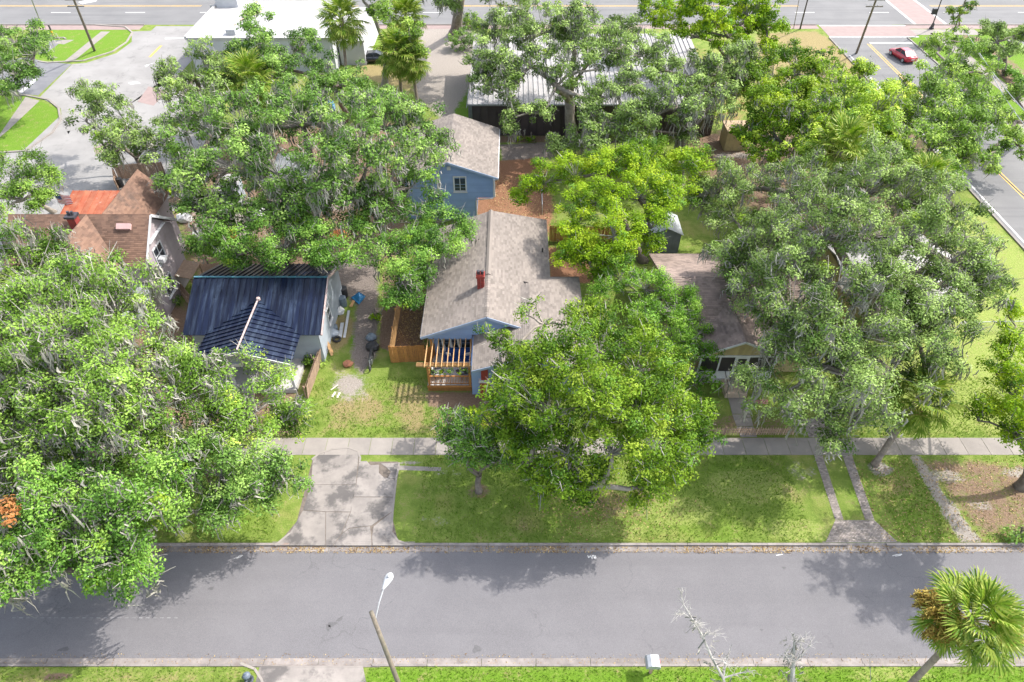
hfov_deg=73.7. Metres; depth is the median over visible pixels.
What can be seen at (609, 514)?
fallen leaves
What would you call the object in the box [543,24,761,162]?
oak tree
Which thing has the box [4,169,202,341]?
two storey house
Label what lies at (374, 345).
bag
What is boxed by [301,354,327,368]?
shrub
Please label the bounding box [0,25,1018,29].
pavement
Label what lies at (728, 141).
tan shed
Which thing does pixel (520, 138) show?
shrub
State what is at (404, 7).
palm tree
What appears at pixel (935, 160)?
palm tree
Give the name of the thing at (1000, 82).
cable
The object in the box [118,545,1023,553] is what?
fallen leaves
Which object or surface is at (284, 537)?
driveway kerb
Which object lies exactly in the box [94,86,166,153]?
crosswalk patch
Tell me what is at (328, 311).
window
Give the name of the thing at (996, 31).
oak tree
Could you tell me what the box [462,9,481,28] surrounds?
shrub
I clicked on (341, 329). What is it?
board
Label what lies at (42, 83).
parking entry
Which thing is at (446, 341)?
patio door
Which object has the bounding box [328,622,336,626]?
oil stain
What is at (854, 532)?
paver driveway
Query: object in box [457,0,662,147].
oak tree
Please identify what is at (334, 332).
bag
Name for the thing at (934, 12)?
lamp post
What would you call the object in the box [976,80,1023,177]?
oak tree
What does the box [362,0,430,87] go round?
palm tree
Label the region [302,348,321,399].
fence
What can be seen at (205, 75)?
oak tree
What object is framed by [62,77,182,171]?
oak tree
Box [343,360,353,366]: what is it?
bag
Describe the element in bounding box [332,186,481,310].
oak tree
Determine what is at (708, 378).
shrub
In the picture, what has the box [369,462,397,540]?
dirt patch
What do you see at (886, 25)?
road marking
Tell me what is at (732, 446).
pavement
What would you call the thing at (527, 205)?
fallen leaves
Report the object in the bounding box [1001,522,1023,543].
shrub
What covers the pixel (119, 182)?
barrel
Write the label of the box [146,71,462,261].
oak tree
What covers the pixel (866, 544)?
ramp
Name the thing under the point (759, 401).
brick path
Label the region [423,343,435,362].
gate
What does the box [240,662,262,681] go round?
driveway kerb
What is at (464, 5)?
road marking
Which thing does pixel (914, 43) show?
kerb
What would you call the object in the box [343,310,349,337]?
board
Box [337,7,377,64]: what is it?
flat roof shop
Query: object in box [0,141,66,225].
oak tree
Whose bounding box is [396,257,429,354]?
fallen leaves
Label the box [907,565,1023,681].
palm tree
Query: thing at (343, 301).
barrel
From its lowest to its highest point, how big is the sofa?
0.920 m
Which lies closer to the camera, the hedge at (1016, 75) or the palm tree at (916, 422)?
the palm tree at (916, 422)
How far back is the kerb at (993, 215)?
68.91 m
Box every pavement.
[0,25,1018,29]
[4,438,1022,454]
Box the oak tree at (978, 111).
[863,25,1015,205]
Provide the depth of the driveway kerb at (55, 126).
83.04 m
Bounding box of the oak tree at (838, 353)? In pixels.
[697,227,990,463]
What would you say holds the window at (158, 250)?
in the two storey house at (134, 219)
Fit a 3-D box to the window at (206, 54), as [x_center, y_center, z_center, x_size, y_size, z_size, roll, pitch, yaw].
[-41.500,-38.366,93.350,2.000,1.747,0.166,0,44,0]
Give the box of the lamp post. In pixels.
[929,0,941,29]
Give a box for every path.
[0,31,109,136]
[399,465,441,470]
[728,398,756,436]
[748,399,767,403]
[910,29,1023,106]
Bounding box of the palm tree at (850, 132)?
[802,110,876,187]
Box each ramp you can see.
[253,665,379,666]
[846,543,885,545]
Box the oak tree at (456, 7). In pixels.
[422,0,533,35]
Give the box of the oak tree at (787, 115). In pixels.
[727,37,847,174]
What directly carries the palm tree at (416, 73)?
on the ground at (444, 83)
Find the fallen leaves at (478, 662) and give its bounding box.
[5,653,1020,664]
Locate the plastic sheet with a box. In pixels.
[351,292,365,303]
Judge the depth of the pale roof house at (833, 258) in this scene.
56.89 m
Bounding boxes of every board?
[327,343,332,355]
[338,323,343,337]
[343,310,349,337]
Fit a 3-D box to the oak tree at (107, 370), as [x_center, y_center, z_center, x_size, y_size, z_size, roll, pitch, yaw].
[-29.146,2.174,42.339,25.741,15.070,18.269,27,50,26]
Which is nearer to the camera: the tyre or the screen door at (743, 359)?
the screen door at (743, 359)
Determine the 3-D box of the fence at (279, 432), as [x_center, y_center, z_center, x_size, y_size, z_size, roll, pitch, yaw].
[-18.730,6.302,47.933,7.672,0.868,0.130,0,43,0]
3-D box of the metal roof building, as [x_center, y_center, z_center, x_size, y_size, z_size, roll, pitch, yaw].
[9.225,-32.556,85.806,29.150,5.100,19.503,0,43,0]
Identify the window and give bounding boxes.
[152,240,167,266]
[163,271,177,299]
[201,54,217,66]
[325,303,332,326]
[453,176,467,192]
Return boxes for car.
[366,50,388,63]
[889,47,917,62]
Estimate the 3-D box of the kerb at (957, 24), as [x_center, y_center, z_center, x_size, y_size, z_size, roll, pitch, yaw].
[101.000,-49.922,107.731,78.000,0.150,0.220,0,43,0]
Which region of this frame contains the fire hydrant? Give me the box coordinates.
[242,671,253,681]
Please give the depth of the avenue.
77.01 m
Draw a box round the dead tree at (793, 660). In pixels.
[777,632,820,681]
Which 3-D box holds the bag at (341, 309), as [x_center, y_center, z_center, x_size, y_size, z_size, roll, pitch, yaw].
[-14.610,-2.595,57.573,0.960,0.503,0.874,13,45,13]
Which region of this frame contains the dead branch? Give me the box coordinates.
[0,494,21,527]
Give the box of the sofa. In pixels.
[444,348,471,362]
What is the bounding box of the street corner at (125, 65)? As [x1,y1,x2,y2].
[0,30,220,190]
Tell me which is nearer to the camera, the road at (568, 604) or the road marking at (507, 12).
the road at (568, 604)
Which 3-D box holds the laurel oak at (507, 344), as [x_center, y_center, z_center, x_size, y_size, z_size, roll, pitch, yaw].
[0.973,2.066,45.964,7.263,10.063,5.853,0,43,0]
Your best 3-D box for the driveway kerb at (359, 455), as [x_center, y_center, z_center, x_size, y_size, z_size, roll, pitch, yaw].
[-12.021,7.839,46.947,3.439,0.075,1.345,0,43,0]
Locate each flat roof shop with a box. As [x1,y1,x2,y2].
[184,0,352,71]
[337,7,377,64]
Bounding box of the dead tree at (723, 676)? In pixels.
[671,587,760,681]
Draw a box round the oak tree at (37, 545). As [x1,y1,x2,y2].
[0,408,204,614]
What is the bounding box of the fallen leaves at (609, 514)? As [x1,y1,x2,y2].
[513,477,725,540]
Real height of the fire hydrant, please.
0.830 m
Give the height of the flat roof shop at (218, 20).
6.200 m
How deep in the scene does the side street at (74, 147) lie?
79.40 m
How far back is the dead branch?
33.08 m
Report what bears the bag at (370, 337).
on the ground at (444, 83)
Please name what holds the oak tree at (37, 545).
on the ground at (444, 83)
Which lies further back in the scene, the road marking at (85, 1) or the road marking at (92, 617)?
the road marking at (85, 1)
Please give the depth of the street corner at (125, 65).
90.89 m
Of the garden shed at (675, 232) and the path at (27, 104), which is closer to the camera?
the garden shed at (675, 232)
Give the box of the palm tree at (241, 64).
[214,46,278,120]
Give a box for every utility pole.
[67,0,95,50]
[799,0,807,28]
[855,0,882,53]
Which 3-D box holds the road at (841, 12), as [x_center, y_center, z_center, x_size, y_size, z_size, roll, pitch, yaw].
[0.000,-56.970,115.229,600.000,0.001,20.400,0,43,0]
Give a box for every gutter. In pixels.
[0,658,1023,664]
[94,546,1023,551]
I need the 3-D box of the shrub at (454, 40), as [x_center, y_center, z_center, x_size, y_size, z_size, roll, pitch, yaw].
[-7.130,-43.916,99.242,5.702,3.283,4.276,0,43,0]
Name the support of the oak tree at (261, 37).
on the ground at (444, 83)
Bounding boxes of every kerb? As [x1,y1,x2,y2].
[0,664,1023,666]
[1,94,61,152]
[3,24,144,24]
[38,24,132,62]
[88,543,1023,545]
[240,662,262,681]
[275,533,289,545]
[311,447,360,462]
[379,24,816,24]
[390,462,409,545]
[829,37,1023,249]
[905,24,1022,24]
[907,37,1005,121]
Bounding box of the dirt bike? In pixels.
[364,347,373,370]
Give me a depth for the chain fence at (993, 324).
55.48 m
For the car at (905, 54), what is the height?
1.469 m
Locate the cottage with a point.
(497, 271)
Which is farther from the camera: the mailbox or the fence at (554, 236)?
the fence at (554, 236)
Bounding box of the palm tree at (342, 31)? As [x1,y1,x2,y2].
[315,0,371,81]
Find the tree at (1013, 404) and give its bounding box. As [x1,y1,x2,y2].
[956,296,1023,492]
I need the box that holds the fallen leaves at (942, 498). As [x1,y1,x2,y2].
[853,458,1023,541]
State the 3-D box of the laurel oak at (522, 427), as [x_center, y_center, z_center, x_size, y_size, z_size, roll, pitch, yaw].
[5.528,4.795,41.163,13.064,12.734,13.347,32,52,29]
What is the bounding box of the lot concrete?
[0,153,182,241]
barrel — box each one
[115,177,123,187]
[339,295,346,307]
[341,285,347,297]
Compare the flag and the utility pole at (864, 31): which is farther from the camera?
the utility pole at (864, 31)
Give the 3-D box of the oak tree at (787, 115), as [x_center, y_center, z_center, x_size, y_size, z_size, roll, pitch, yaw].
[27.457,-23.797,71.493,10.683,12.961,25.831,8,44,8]
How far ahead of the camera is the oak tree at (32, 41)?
79.06 m
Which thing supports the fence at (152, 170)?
on the lot concrete
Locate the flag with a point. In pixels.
(66, 200)
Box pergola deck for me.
[416,336,472,390]
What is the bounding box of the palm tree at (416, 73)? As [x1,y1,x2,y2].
[392,37,431,101]
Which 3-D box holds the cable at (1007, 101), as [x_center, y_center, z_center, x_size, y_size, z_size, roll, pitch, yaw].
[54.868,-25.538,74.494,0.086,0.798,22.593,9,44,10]
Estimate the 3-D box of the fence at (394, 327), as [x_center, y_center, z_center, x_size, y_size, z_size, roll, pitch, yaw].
[-9.474,-2.041,56.033,0.141,1.819,8.901,-1,44,-1]
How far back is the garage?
65.89 m
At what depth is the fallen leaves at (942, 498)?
44.38 m
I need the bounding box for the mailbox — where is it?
[645,654,660,673]
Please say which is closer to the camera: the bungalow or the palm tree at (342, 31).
the bungalow
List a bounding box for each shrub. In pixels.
[172,295,180,305]
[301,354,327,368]
[368,308,381,320]
[444,24,474,51]
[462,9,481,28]
[514,132,525,141]
[525,132,536,142]
[683,366,724,397]
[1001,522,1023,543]
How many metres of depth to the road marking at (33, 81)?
91.80 m
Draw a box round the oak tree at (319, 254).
[177,196,358,275]
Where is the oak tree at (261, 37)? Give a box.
[223,1,338,109]
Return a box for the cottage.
[420,210,585,400]
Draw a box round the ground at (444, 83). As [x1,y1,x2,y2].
[0,25,1023,681]
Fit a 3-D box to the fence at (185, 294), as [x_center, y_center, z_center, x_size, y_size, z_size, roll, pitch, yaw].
[-28.290,-4.202,58.785,0.376,1.166,3.343,-29,51,-27]
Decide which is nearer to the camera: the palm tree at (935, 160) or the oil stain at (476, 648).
the oil stain at (476, 648)
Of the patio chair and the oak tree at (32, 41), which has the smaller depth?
the patio chair
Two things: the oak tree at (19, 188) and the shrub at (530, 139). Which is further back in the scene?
the shrub at (530, 139)
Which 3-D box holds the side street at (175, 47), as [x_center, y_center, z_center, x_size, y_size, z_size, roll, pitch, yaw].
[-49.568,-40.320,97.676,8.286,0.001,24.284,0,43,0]
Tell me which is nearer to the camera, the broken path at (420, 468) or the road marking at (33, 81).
the broken path at (420, 468)
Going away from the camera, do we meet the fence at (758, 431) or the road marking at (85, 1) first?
the fence at (758, 431)
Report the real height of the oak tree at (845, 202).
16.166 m
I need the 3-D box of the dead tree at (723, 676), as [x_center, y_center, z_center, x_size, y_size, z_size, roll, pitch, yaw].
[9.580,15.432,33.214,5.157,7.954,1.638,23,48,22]
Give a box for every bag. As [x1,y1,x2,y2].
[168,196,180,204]
[176,213,191,222]
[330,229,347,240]
[331,329,338,337]
[338,306,344,314]
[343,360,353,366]
[365,333,376,340]
[365,341,378,350]
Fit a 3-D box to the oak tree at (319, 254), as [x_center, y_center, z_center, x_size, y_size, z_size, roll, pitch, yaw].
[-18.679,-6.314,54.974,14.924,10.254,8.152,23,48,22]
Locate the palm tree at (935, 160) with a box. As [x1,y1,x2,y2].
[894,150,959,235]
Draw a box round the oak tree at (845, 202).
[684,126,1023,342]
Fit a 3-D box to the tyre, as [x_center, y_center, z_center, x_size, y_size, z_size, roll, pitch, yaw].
[-14.150,-0.150,55.217,0.720,0.180,0.720,0,43,0]
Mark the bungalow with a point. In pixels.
(736, 341)
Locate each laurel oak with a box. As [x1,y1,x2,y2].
[472,294,581,448]
[475,294,727,513]
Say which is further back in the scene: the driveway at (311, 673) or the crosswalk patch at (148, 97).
the crosswalk patch at (148, 97)
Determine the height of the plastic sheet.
0.530 m
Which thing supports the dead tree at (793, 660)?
on the ground at (444, 83)
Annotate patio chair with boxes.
[432,367,442,379]
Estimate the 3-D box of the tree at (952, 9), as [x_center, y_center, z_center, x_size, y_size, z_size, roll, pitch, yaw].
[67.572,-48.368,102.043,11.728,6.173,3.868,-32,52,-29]
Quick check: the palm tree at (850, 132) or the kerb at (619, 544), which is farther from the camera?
the palm tree at (850, 132)
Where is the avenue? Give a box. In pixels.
[826,33,1023,245]
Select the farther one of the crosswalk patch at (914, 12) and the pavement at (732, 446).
the crosswalk patch at (914, 12)
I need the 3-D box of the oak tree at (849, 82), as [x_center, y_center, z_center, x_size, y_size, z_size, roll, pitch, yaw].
[33.577,-21.410,68.313,13.229,13.852,25.261,13,45,13]
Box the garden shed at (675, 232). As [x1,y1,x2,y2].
[645,213,682,252]
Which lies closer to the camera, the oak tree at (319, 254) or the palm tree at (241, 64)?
the oak tree at (319, 254)
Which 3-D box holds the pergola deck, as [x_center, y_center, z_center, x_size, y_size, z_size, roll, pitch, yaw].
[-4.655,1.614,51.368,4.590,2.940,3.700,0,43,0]
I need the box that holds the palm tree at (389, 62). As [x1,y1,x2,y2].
[368,22,424,101]
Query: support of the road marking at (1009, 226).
on the avenue
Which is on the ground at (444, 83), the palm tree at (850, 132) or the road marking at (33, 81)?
the palm tree at (850, 132)
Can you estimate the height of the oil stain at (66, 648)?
0.001 m
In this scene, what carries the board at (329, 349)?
on the ground at (444, 83)
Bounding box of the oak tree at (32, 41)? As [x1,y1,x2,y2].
[0,15,61,109]
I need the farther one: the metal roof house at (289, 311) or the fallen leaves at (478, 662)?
the metal roof house at (289, 311)
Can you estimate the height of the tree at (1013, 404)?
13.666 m
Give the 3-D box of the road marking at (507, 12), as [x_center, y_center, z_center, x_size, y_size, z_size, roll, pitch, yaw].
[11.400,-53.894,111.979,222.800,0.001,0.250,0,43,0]
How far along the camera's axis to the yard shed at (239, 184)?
69.30 m
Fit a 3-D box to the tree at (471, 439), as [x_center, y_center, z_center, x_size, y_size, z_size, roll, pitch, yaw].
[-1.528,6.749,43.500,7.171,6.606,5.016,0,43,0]
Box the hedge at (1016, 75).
[966,36,1023,84]
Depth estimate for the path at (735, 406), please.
49.41 m
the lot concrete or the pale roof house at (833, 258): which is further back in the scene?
the lot concrete
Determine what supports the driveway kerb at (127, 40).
on the ground at (444, 83)
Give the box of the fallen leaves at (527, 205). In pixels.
[488,176,558,253]
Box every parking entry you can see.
[0,58,70,94]
[38,40,61,54]
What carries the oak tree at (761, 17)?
on the ground at (444, 83)
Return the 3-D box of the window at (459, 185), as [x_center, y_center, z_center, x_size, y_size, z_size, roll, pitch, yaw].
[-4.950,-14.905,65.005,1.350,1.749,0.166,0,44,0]
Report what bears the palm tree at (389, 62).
on the ground at (444, 83)
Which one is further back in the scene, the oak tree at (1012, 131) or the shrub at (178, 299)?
the oak tree at (1012, 131)
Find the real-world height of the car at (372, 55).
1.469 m
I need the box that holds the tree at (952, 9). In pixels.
[944,0,979,25]
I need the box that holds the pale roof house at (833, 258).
[812,233,972,327]
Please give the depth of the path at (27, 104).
87.56 m
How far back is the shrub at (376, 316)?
56.78 m
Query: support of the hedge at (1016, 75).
on the ground at (444, 83)
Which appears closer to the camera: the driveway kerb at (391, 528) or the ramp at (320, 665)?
the ramp at (320, 665)
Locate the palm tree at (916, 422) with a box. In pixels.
[870,362,967,466]
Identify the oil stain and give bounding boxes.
[57,646,68,650]
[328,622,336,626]
[472,645,481,652]
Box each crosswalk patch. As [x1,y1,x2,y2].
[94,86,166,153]
[820,0,943,35]
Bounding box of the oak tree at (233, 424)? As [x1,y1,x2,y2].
[118,336,318,474]
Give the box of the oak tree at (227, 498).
[123,426,314,540]
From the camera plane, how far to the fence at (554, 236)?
64.49 m
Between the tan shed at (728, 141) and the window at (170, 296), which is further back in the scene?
the tan shed at (728, 141)
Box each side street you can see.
[0,26,192,270]
[168,29,192,75]
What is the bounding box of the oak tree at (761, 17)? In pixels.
[633,0,792,62]
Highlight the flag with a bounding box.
[54,193,72,208]
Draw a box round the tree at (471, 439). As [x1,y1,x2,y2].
[431,402,536,494]
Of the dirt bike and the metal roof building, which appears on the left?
the dirt bike
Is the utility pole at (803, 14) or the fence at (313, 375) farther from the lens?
the utility pole at (803, 14)
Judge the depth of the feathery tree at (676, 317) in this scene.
50.70 m
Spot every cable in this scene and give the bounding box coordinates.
[967,34,1023,110]
[993,77,1023,123]
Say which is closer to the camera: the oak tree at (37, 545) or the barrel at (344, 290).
the oak tree at (37, 545)
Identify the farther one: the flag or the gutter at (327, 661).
the flag
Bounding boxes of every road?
[0,0,1023,24]
[0,551,1023,658]
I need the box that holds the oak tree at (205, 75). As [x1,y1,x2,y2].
[150,35,249,134]
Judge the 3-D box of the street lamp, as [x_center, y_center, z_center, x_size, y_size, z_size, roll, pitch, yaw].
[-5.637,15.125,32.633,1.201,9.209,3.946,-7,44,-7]
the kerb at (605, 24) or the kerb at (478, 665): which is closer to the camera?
the kerb at (478, 665)
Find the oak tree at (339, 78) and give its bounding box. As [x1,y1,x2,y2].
[295,57,414,122]
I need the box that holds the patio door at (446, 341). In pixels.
[438,335,472,353]
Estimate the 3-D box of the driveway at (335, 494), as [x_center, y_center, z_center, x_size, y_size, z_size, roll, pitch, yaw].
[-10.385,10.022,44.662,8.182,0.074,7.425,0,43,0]
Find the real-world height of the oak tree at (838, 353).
12.576 m
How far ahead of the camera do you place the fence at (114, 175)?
71.50 m
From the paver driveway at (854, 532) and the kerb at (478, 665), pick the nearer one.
the kerb at (478, 665)
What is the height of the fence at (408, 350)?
1.770 m
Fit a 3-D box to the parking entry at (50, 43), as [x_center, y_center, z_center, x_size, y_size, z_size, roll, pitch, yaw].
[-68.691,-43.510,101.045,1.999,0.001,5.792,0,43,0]
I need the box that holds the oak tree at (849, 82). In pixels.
[777,43,929,185]
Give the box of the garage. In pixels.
[399,113,499,219]
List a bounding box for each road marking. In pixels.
[0,5,1023,5]
[12,617,177,617]
[19,37,183,92]
[51,12,1023,12]
[79,0,96,3]
[819,0,946,36]
[849,55,1023,242]
[870,42,912,43]
[870,44,1023,198]
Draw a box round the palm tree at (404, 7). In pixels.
[385,0,428,39]
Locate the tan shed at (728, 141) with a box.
[719,120,745,150]
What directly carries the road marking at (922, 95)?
on the avenue
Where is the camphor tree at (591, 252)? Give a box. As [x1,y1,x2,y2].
[506,133,718,282]
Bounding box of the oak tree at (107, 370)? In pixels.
[0,214,255,516]
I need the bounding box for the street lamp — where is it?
[369,572,400,681]
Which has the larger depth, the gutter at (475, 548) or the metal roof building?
the metal roof building
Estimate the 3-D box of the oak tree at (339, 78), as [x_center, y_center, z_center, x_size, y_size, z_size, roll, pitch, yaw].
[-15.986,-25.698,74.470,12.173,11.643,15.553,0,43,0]
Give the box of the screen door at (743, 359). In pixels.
[731,357,748,376]
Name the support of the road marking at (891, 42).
on the avenue
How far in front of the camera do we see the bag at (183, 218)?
67.20 m
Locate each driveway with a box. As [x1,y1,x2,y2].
[256,666,365,681]
[277,449,408,545]
[802,379,896,541]
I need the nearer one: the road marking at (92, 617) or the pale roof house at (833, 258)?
the road marking at (92, 617)
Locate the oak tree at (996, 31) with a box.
[975,16,1023,75]
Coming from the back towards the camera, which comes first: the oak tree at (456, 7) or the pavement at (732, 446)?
the oak tree at (456, 7)
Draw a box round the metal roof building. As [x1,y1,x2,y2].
[466,33,718,135]
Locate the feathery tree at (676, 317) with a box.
[585,248,725,365]
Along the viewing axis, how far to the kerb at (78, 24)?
107.61 m
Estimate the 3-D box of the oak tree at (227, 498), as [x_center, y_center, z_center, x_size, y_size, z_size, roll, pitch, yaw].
[-15.968,9.028,39.582,9.516,9.025,6.939,0,43,0]
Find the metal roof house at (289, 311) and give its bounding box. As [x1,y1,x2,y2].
[183,263,342,392]
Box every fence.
[112,168,118,190]
[114,162,165,178]
[178,281,189,303]
[249,428,300,434]
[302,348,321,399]
[388,304,400,361]
[390,344,424,362]
[549,225,614,242]
[697,427,795,434]
[955,321,1023,331]
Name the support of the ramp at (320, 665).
on the ground at (444, 83)
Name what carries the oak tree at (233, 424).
on the ground at (444, 83)
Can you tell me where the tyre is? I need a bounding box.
[333,336,340,342]
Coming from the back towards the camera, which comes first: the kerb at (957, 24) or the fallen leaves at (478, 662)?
the kerb at (957, 24)
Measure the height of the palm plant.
1.478 m
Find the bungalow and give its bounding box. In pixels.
[649,254,812,397]
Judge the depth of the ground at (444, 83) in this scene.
46.67 m
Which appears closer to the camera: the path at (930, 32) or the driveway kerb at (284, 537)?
the driveway kerb at (284, 537)

